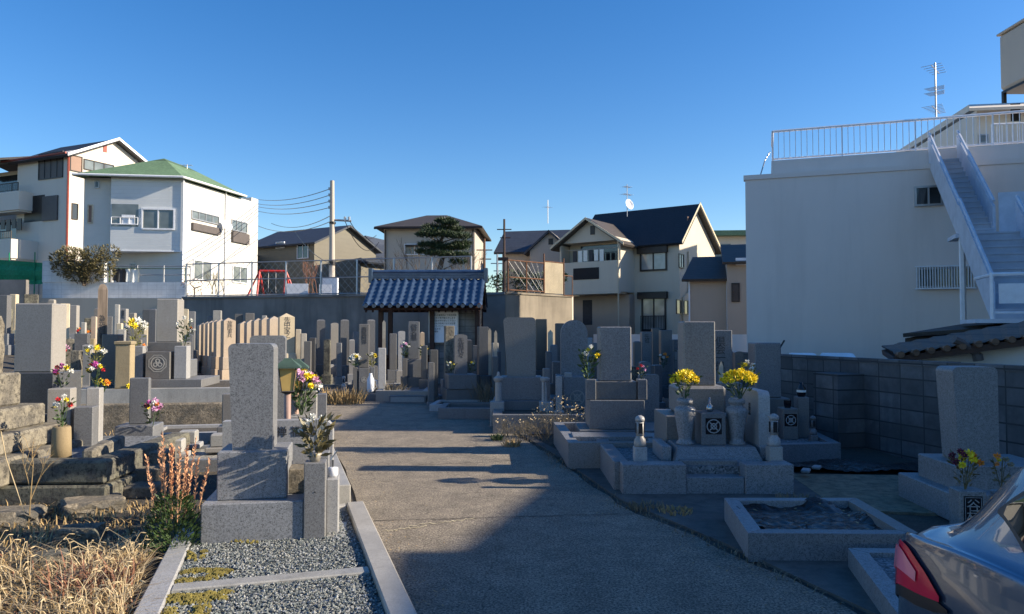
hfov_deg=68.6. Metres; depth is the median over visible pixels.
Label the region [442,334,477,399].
gravestone
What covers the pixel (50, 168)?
window
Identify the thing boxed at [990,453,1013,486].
flower bouquet
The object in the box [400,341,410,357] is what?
flower bouquet
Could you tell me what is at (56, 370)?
flower bouquet
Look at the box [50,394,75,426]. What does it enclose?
flower bouquet
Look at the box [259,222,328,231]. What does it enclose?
overhead wire
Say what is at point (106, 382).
flower bouquet
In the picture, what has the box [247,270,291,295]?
swing frame
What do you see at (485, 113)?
sky
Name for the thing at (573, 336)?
gravestone
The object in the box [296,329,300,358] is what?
gravestone
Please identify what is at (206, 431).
grave plot
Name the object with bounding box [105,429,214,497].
dry grass
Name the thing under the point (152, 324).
gravestone
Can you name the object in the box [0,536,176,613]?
dry grass
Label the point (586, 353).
flower bouquet
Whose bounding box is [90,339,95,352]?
gravestone
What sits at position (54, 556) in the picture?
boulder
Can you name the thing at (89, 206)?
window
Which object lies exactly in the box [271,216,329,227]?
overhead wire
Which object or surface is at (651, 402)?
gravestone
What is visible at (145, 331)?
gravestone
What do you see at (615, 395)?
gravestone
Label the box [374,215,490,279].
beige house
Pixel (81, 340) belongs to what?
gravestone
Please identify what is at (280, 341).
gravestone
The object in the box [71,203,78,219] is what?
window
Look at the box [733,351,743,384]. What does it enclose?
gravestone
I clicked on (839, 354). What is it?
outdoor unit
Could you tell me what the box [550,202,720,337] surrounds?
tan house
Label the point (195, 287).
wall shrub
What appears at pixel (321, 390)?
grave plot
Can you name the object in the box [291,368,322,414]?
flower bouquet
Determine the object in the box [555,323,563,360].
gravestone
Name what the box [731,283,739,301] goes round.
window
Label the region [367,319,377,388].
gravestone
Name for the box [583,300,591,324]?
door
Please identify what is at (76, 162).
window
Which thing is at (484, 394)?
grass clump
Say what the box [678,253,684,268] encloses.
window
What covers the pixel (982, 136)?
window
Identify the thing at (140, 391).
gravestone
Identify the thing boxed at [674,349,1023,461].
block wall
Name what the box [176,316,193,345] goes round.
flower bouquet
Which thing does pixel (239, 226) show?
window
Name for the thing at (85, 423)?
gravestone
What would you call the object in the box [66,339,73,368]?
gravestone
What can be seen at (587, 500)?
leaf litter
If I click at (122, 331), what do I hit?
gravestone
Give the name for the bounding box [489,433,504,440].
grass clump
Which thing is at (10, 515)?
fallen slab
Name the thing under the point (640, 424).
lantern window
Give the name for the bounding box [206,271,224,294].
bare shrub
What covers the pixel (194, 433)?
stone block
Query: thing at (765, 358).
gravestone
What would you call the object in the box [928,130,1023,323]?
steel staircase
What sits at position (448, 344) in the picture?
gravestone
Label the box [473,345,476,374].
gravestone
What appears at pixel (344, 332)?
gravestone
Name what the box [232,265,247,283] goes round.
window
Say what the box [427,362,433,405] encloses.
gravestone
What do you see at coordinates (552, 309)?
retaining wall
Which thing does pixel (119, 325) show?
gravestone
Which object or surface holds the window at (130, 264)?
in the white house at (160, 212)
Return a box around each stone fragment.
[801,468,810,472]
[811,465,821,469]
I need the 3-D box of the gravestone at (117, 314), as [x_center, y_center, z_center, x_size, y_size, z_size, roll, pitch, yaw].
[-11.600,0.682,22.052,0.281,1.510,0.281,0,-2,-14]
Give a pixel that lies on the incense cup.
(332, 471)
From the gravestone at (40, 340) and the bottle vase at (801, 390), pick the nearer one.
the gravestone at (40, 340)
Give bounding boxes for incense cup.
[328,450,337,476]
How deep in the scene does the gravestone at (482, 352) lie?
17.48 m
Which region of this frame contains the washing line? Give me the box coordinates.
[108,267,185,281]
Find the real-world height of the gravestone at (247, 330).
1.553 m
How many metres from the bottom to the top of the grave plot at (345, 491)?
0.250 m
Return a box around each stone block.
[175,438,190,458]
[180,429,203,448]
[205,433,221,452]
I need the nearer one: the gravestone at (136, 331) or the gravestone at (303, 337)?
the gravestone at (136, 331)
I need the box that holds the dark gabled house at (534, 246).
[494,230,572,319]
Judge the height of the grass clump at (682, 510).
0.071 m
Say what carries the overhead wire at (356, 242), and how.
attached to the utility pole at (332, 222)
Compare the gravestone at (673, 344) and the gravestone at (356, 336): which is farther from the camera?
the gravestone at (356, 336)
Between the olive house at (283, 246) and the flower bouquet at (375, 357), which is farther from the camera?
the olive house at (283, 246)
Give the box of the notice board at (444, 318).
[428,311,458,342]
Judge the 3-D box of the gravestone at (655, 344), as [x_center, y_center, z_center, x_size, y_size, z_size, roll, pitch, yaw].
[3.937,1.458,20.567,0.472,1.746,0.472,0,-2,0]
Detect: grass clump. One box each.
[319,385,369,404]
[373,382,410,393]
[467,377,494,402]
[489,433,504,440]
[501,439,521,446]
[628,499,664,511]
[658,504,692,515]
[775,492,823,497]
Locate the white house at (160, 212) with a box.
[71,159,257,296]
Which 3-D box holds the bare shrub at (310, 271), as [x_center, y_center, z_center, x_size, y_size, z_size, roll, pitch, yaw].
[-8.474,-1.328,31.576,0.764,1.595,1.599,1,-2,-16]
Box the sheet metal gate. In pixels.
[543,254,572,295]
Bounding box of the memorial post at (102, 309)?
[90,284,107,385]
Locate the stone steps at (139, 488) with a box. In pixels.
[82,435,176,498]
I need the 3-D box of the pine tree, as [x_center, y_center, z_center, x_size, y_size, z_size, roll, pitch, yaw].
[-2.540,-1.920,27.706,2.351,2.955,1.925,0,-2,0]
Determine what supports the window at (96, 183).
in the white house at (160, 212)
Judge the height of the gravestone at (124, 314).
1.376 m
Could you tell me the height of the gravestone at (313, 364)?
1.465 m
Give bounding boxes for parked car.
[894,466,1023,613]
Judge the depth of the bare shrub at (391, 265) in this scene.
28.75 m
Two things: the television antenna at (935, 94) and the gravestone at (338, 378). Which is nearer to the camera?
the gravestone at (338, 378)
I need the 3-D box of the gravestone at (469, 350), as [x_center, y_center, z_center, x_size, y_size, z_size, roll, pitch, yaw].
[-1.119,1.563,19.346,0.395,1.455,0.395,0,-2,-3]
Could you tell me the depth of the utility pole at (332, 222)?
36.03 m
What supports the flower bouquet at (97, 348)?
on the grave plot at (191, 405)
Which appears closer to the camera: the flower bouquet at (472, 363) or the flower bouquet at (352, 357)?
the flower bouquet at (472, 363)
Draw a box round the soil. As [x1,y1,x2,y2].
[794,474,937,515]
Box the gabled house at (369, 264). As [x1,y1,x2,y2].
[358,244,383,292]
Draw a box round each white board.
[287,284,307,293]
[319,284,330,294]
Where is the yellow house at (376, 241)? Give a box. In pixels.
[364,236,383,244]
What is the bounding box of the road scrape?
[409,517,474,525]
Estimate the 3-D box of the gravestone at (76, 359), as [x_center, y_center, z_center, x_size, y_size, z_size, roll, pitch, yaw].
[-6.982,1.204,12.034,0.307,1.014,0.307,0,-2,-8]
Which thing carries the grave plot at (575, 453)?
on the ground at (860, 454)
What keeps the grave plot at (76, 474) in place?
on the ground at (860, 454)
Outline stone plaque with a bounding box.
[389,395,426,402]
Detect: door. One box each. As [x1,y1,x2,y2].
[581,244,617,261]
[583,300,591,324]
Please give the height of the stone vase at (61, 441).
0.332 m
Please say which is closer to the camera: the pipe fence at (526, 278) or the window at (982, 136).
the pipe fence at (526, 278)
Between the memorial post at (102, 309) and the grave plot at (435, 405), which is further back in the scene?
the grave plot at (435, 405)
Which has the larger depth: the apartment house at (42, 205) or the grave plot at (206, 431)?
the apartment house at (42, 205)
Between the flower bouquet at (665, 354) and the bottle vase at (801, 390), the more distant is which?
the flower bouquet at (665, 354)
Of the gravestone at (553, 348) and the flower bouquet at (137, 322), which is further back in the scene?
the gravestone at (553, 348)
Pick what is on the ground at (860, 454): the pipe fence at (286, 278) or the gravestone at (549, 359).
the gravestone at (549, 359)
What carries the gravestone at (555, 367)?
on the ground at (860, 454)
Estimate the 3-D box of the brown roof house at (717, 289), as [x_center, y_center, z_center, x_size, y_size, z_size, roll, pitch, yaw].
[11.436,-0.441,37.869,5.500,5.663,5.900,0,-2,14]
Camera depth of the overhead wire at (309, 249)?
41.27 m
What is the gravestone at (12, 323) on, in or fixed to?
on the ground at (860, 454)
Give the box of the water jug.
[367,373,376,392]
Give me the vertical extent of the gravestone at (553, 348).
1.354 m
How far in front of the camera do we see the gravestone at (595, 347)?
16.48 m
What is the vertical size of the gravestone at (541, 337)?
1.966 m
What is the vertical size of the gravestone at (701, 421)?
1.480 m
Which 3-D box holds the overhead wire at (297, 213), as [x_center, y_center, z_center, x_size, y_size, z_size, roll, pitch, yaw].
[-12.557,-5.456,41.711,0.028,1.728,13.330,1,-2,-34]
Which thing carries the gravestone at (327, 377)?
on the grave plot at (329, 386)
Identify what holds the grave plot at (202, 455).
on the ground at (860, 454)
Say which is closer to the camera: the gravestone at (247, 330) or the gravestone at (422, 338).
the gravestone at (422, 338)
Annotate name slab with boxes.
[222,418,333,466]
[742,388,769,445]
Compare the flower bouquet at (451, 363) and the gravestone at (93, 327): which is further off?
the gravestone at (93, 327)
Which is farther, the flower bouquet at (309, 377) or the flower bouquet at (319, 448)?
the flower bouquet at (309, 377)
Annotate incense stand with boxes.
[777,400,798,439]
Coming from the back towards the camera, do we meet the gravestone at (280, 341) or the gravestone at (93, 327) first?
the gravestone at (93, 327)
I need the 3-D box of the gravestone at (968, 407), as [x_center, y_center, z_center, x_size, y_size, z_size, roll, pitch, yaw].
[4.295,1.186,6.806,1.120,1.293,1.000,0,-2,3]
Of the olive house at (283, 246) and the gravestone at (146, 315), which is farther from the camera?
the olive house at (283, 246)
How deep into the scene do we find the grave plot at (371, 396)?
17.51 m
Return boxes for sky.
[0,0,1023,291]
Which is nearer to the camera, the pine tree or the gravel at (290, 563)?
the gravel at (290, 563)
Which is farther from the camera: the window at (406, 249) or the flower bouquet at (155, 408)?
the window at (406, 249)
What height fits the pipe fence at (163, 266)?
0.750 m
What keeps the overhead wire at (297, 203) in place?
attached to the utility pole at (332, 222)
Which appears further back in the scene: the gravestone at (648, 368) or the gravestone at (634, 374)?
the gravestone at (648, 368)
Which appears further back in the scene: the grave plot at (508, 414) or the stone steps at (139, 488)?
the grave plot at (508, 414)
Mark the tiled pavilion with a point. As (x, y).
(466, 298)
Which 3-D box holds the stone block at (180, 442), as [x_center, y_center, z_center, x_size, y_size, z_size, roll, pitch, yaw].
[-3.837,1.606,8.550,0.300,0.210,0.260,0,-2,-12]
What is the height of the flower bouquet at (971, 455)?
0.344 m
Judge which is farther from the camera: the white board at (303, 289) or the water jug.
the white board at (303, 289)
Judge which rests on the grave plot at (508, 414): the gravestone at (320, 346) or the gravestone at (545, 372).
the gravestone at (545, 372)
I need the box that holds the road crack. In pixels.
[374,513,630,520]
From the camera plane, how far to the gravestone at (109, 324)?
22.31 m
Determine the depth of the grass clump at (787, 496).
7.10 m
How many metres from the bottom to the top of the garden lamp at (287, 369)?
1.366 m
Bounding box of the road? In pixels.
[327,401,856,613]
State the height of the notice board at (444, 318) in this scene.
0.989 m
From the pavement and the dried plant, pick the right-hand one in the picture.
the pavement
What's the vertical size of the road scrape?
0.001 m
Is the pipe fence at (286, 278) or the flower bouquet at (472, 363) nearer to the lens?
the flower bouquet at (472, 363)
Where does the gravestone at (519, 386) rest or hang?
on the grave plot at (508, 414)
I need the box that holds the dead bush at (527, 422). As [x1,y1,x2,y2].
[495,395,585,441]
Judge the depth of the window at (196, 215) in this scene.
39.90 m
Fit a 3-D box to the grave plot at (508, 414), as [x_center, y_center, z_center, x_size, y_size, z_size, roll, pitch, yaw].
[0.577,1.895,13.043,1.814,0.300,2.400,0,-2,0]
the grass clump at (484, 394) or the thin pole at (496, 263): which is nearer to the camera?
the grass clump at (484, 394)
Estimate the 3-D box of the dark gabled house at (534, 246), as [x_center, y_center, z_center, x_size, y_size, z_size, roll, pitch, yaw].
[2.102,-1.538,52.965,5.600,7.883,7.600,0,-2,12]
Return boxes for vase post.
[291,390,317,418]
[794,396,808,437]
[949,486,997,523]
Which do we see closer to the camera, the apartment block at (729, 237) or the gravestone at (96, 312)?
the gravestone at (96, 312)
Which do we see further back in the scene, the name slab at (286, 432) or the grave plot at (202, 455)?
the grave plot at (202, 455)
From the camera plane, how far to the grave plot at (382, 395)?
17.31 m
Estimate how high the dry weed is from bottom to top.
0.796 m
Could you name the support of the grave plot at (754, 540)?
on the pavement
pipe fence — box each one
[110,265,190,282]
[185,256,471,296]
[507,259,544,293]
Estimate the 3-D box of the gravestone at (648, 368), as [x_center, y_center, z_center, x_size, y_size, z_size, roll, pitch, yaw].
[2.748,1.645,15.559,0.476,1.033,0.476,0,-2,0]
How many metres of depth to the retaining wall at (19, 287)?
30.55 m
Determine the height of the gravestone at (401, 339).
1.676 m
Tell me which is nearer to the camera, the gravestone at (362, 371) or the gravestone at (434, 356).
the gravestone at (434, 356)
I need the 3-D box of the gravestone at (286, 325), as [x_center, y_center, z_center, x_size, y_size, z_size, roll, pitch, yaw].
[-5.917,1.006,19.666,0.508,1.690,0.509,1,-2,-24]
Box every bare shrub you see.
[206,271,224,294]
[302,259,317,292]
[375,256,404,279]
[393,238,439,279]
[435,258,463,269]
[462,249,486,269]
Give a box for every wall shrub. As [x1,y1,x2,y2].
[48,244,121,285]
[182,275,209,296]
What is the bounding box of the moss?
[160,539,258,613]
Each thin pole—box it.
[476,239,491,269]
[491,254,502,287]
[497,219,511,291]
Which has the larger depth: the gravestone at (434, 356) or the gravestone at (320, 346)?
the gravestone at (320, 346)
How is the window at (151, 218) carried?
in the white house at (160, 212)
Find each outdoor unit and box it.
[789,353,815,354]
[820,353,854,356]
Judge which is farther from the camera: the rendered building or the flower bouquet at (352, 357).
the rendered building
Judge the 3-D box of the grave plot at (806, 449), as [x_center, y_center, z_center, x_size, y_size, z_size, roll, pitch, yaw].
[3.600,1.820,9.944,1.300,0.240,1.799,0,-2,0]
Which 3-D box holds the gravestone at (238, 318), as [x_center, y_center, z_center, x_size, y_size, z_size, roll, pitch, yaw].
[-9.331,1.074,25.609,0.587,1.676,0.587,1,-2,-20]
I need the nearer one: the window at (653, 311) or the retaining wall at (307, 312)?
the retaining wall at (307, 312)
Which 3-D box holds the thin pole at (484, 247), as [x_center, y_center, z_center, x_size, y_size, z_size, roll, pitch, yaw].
[-1.218,-1.543,33.072,0.700,2.938,0.140,0,-2,0]
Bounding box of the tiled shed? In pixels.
[882,321,1023,364]
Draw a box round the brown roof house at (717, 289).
[682,244,746,333]
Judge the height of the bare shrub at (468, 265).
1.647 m
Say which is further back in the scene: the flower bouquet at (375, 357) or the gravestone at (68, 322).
the gravestone at (68, 322)
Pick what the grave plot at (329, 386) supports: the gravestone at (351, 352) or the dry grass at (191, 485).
the gravestone at (351, 352)
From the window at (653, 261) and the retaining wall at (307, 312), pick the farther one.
the window at (653, 261)
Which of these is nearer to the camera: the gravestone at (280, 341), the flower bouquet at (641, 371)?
the gravestone at (280, 341)
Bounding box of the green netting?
[0,252,42,293]
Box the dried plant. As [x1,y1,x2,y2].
[139,430,211,557]
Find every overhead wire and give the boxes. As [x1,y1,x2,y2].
[258,189,327,200]
[259,208,326,213]
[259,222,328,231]
[260,195,327,205]
[261,202,326,208]
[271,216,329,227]
[294,230,328,262]
[345,222,378,250]
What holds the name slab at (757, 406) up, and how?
on the grave plot at (623, 471)
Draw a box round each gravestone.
[0,295,14,354]
[0,316,82,487]
[10,294,18,333]
[10,309,14,344]
[14,294,38,343]
[14,303,80,421]
[47,387,103,445]
[66,304,69,338]
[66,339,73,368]
[69,305,79,338]
[70,350,82,387]
[74,333,89,349]
[81,322,86,332]
[82,344,92,386]
[84,318,90,338]
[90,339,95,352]
[91,316,96,351]
[94,308,97,316]
[101,334,123,384]
[107,316,112,333]
[112,341,136,388]
[114,299,219,387]
[114,304,119,333]
[115,377,163,435]
[116,323,122,333]
[118,329,125,340]
[120,309,128,327]
[126,327,133,340]
[129,313,136,326]
[133,339,141,345]
[134,321,141,339]
[138,334,146,345]
[142,322,147,345]
[143,310,148,341]
[149,309,156,341]
[184,309,188,341]
[187,334,192,358]
[188,311,199,371]
[197,323,202,360]
[199,322,207,372]
[200,343,346,544]
[202,321,212,374]
[206,320,217,374]
[207,316,212,321]
[211,319,221,374]
[213,310,221,320]
[217,393,230,432]
[218,318,235,379]
[235,314,242,343]
[237,321,244,342]
[244,320,251,342]
[245,313,253,321]
[250,335,286,418]
[251,318,259,335]
[259,317,267,334]
[266,316,277,334]
[278,313,295,358]
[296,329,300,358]
[300,333,306,361]
[302,341,313,388]
[309,338,317,374]
[316,319,324,375]
[317,393,326,417]
[321,339,332,383]
[330,323,337,381]
[334,343,341,383]
[340,319,348,381]
[347,339,354,383]
[352,324,375,392]
[353,332,358,366]
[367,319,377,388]
[378,348,385,389]
[386,333,397,382]
[393,331,404,382]
[401,322,420,386]
[419,345,427,388]
[420,332,424,358]
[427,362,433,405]
[430,349,438,401]
[438,326,453,399]
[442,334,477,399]
[467,339,471,372]
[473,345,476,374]
[477,327,491,388]
[490,317,553,425]
[490,356,497,396]
[492,343,497,355]
[497,351,500,375]
[536,319,546,376]
[542,368,549,401]
[546,351,551,382]
[550,320,593,407]
[550,344,556,360]
[550,361,559,394]
[554,376,563,412]
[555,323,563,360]
[562,372,574,407]
[571,327,653,440]
[588,338,592,373]
[590,343,596,373]
[592,356,596,378]
[631,366,638,380]
[633,341,640,366]
[638,374,658,421]
[639,361,650,373]
[640,332,651,364]
[651,328,659,364]
[651,365,665,408]
[652,321,765,463]
[659,330,671,396]
[664,339,677,398]
[715,330,731,383]
[717,382,741,407]
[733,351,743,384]
[742,343,789,413]
[898,366,1023,519]
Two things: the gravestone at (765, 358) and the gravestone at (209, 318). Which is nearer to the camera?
the gravestone at (765, 358)
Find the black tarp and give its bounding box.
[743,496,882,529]
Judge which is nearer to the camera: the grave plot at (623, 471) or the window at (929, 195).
the grave plot at (623, 471)
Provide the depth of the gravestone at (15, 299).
22.02 m
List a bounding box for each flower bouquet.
[50,363,73,387]
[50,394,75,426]
[84,344,106,362]
[85,361,104,386]
[94,378,111,391]
[123,317,148,345]
[140,397,162,423]
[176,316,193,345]
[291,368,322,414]
[292,412,341,457]
[348,353,361,365]
[366,352,377,365]
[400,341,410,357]
[446,361,456,370]
[467,361,476,372]
[577,344,600,378]
[636,364,647,378]
[657,353,670,367]
[668,368,702,398]
[717,368,760,398]
[737,359,755,378]
[944,448,984,488]
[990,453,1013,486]
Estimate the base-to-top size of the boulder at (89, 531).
0.165 m
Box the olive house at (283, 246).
[257,225,382,295]
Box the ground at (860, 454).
[0,348,948,613]
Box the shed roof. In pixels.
[903,324,1003,341]
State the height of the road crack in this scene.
0.001 m
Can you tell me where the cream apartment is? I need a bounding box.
[897,102,1023,151]
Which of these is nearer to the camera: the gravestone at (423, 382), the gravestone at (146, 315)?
the gravestone at (423, 382)
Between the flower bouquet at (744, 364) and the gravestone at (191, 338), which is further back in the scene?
the gravestone at (191, 338)
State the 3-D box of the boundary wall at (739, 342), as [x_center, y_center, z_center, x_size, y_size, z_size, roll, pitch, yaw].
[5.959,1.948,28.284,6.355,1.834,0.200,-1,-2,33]
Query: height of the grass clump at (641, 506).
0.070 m
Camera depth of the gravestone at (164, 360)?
12.34 m
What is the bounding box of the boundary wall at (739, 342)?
[593,334,746,365]
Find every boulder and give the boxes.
[31,548,71,573]
[52,522,108,550]
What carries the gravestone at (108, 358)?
on the grave plot at (191, 405)
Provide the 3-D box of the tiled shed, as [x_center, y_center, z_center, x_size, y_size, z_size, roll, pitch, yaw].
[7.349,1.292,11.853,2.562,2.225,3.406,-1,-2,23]
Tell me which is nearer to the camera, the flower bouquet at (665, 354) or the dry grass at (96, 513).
the dry grass at (96, 513)
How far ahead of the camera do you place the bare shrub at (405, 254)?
28.43 m
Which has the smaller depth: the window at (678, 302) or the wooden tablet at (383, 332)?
the wooden tablet at (383, 332)
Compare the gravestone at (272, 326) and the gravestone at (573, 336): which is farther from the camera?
the gravestone at (272, 326)
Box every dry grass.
[0,497,201,548]
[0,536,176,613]
[0,542,161,613]
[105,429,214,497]
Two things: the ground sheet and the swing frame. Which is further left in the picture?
the swing frame
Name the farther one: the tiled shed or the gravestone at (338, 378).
the gravestone at (338, 378)
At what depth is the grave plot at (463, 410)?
13.92 m
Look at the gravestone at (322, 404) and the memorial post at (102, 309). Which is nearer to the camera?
the gravestone at (322, 404)
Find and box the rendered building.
[743,110,1023,358]
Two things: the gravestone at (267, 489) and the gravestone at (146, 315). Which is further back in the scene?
the gravestone at (146, 315)
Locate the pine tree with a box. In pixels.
[413,216,472,279]
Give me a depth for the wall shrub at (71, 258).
31.18 m
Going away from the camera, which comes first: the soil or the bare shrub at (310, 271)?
the soil
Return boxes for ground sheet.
[789,458,917,471]
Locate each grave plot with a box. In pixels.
[0,432,191,508]
[81,380,229,428]
[133,501,416,613]
[163,424,221,443]
[177,445,216,472]
[304,389,336,398]
[314,382,349,388]
[334,449,350,503]
[337,389,375,400]
[376,383,427,401]
[429,400,492,410]
[438,403,489,418]
[493,406,585,433]
[554,422,653,468]
[596,439,793,493]
[724,498,917,561]
[780,428,840,461]
[848,548,898,613]
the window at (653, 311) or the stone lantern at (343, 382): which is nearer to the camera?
the stone lantern at (343, 382)
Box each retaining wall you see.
[0,280,28,302]
[182,292,504,377]
[505,292,572,374]
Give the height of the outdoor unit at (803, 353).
1.431 m
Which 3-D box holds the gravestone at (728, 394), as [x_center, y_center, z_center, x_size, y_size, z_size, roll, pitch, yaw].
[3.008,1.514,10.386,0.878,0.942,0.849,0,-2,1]
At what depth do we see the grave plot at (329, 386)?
19.05 m
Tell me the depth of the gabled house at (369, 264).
52.78 m
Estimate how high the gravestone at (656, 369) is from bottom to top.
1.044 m
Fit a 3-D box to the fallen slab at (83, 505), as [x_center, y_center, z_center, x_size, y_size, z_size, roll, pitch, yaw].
[-3.771,1.787,6.775,0.539,0.130,0.439,1,-2,-35]
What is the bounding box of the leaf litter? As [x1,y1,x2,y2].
[340,423,822,612]
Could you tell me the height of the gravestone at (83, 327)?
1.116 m
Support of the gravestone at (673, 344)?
on the ground at (860, 454)
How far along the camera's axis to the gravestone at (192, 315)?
21.01 m
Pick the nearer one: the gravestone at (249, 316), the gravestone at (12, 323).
the gravestone at (12, 323)
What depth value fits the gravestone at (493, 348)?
18.98 m
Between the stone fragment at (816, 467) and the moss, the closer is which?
the moss
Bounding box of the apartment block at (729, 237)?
[714,230,745,256]
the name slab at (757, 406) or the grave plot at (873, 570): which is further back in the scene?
the name slab at (757, 406)
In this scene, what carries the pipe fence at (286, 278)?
on the retaining wall at (307, 312)
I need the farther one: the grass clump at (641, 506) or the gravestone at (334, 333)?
the gravestone at (334, 333)
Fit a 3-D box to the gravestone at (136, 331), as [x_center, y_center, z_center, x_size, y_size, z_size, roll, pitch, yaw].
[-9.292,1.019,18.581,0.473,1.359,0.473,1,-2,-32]
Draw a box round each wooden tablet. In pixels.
[382,321,385,347]
[488,329,496,374]
[548,330,552,350]
[719,362,722,382]
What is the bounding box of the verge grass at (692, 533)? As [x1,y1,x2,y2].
[489,419,864,611]
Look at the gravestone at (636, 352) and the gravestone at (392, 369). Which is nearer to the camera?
the gravestone at (636, 352)
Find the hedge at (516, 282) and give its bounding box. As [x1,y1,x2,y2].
[478,269,567,293]
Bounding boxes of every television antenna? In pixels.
[619,186,633,216]
[921,63,944,116]
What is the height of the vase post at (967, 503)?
0.420 m
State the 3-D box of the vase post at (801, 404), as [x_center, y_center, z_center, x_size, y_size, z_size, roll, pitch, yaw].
[3.878,1.472,10.056,0.150,0.543,0.160,0,-2,2]
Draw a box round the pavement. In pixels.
[519,433,880,613]
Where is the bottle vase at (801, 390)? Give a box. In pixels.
[797,382,805,396]
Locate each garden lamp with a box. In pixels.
[278,358,301,418]
[293,359,308,413]
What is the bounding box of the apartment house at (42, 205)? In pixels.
[0,137,146,297]
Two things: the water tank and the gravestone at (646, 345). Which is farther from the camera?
the water tank
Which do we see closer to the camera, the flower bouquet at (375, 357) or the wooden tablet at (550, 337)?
the wooden tablet at (550, 337)
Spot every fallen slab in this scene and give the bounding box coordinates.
[0,504,48,528]
[58,492,129,518]
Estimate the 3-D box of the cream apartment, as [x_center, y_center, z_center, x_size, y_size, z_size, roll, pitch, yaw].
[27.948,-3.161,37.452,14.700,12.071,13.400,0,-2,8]
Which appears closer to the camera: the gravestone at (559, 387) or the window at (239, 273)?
the gravestone at (559, 387)
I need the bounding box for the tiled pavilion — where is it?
[362,268,487,383]
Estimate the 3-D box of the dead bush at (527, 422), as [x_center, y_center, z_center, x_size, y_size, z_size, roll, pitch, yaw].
[0.477,1.654,11.211,1.482,0.663,1.081,0,-2,0]
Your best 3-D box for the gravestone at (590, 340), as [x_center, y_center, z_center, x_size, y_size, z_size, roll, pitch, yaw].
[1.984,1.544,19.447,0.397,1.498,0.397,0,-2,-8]
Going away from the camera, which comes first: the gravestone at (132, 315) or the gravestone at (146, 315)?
the gravestone at (146, 315)
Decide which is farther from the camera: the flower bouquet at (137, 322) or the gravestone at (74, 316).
the gravestone at (74, 316)
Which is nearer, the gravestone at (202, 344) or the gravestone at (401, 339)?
the gravestone at (401, 339)
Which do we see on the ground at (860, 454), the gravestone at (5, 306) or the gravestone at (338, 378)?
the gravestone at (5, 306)
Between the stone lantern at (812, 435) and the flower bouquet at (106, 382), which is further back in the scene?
the stone lantern at (812, 435)
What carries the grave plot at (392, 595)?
on the ground at (860, 454)
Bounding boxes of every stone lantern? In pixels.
[341,376,345,390]
[633,415,646,460]
[766,414,782,460]
[808,416,817,440]
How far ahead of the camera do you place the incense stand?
9.84 m
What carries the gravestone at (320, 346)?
on the ground at (860, 454)
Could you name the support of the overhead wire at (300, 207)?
attached to the utility pole at (332, 222)
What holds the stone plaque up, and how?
on the road
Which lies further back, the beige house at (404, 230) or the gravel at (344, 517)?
the beige house at (404, 230)
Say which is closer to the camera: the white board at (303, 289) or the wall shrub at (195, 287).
the wall shrub at (195, 287)
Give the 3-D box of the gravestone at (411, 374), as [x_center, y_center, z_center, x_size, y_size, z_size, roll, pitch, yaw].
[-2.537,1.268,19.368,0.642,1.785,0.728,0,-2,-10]
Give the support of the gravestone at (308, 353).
on the grave plot at (329, 386)
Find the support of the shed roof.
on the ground
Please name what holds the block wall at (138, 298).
on the ground at (860, 454)
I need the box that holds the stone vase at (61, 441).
[50,425,71,457]
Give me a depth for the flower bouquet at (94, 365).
8.49 m
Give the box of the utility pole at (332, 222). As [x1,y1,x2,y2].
[322,180,350,294]
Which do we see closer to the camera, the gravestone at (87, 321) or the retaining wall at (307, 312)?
the gravestone at (87, 321)
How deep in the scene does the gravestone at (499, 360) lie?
18.17 m
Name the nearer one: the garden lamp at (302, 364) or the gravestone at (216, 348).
the garden lamp at (302, 364)
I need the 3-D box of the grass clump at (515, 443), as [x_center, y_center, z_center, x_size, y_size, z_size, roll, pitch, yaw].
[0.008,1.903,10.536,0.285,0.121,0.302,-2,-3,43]
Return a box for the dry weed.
[0,429,57,521]
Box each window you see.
[38,150,63,179]
[70,155,82,172]
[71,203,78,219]
[83,158,113,170]
[87,204,92,222]
[94,180,99,187]
[129,263,136,267]
[141,208,174,229]
[191,210,219,224]
[193,259,211,279]
[231,219,247,233]
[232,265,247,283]
[276,241,284,248]
[297,244,308,258]
[404,244,424,254]
[635,423,644,433]
[640,252,666,271]
[640,298,665,330]
[676,299,688,314]
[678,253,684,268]
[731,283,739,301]
[769,421,778,432]
[914,185,942,206]
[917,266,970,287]
[980,134,988,142]
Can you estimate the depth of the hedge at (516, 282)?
36.90 m
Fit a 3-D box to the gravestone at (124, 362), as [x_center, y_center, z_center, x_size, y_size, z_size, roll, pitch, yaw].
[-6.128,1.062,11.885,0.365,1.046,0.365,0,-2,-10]
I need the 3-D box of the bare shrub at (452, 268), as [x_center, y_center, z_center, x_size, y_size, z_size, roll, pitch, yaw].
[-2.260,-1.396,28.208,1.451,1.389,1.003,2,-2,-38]
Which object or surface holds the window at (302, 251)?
in the olive house at (283, 246)
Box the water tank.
[996,18,1023,102]
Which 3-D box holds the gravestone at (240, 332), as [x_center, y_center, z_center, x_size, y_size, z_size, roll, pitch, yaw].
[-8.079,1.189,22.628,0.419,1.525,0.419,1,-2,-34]
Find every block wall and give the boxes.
[39,261,184,333]
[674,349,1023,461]
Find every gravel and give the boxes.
[162,574,384,613]
[176,530,367,583]
[339,509,354,530]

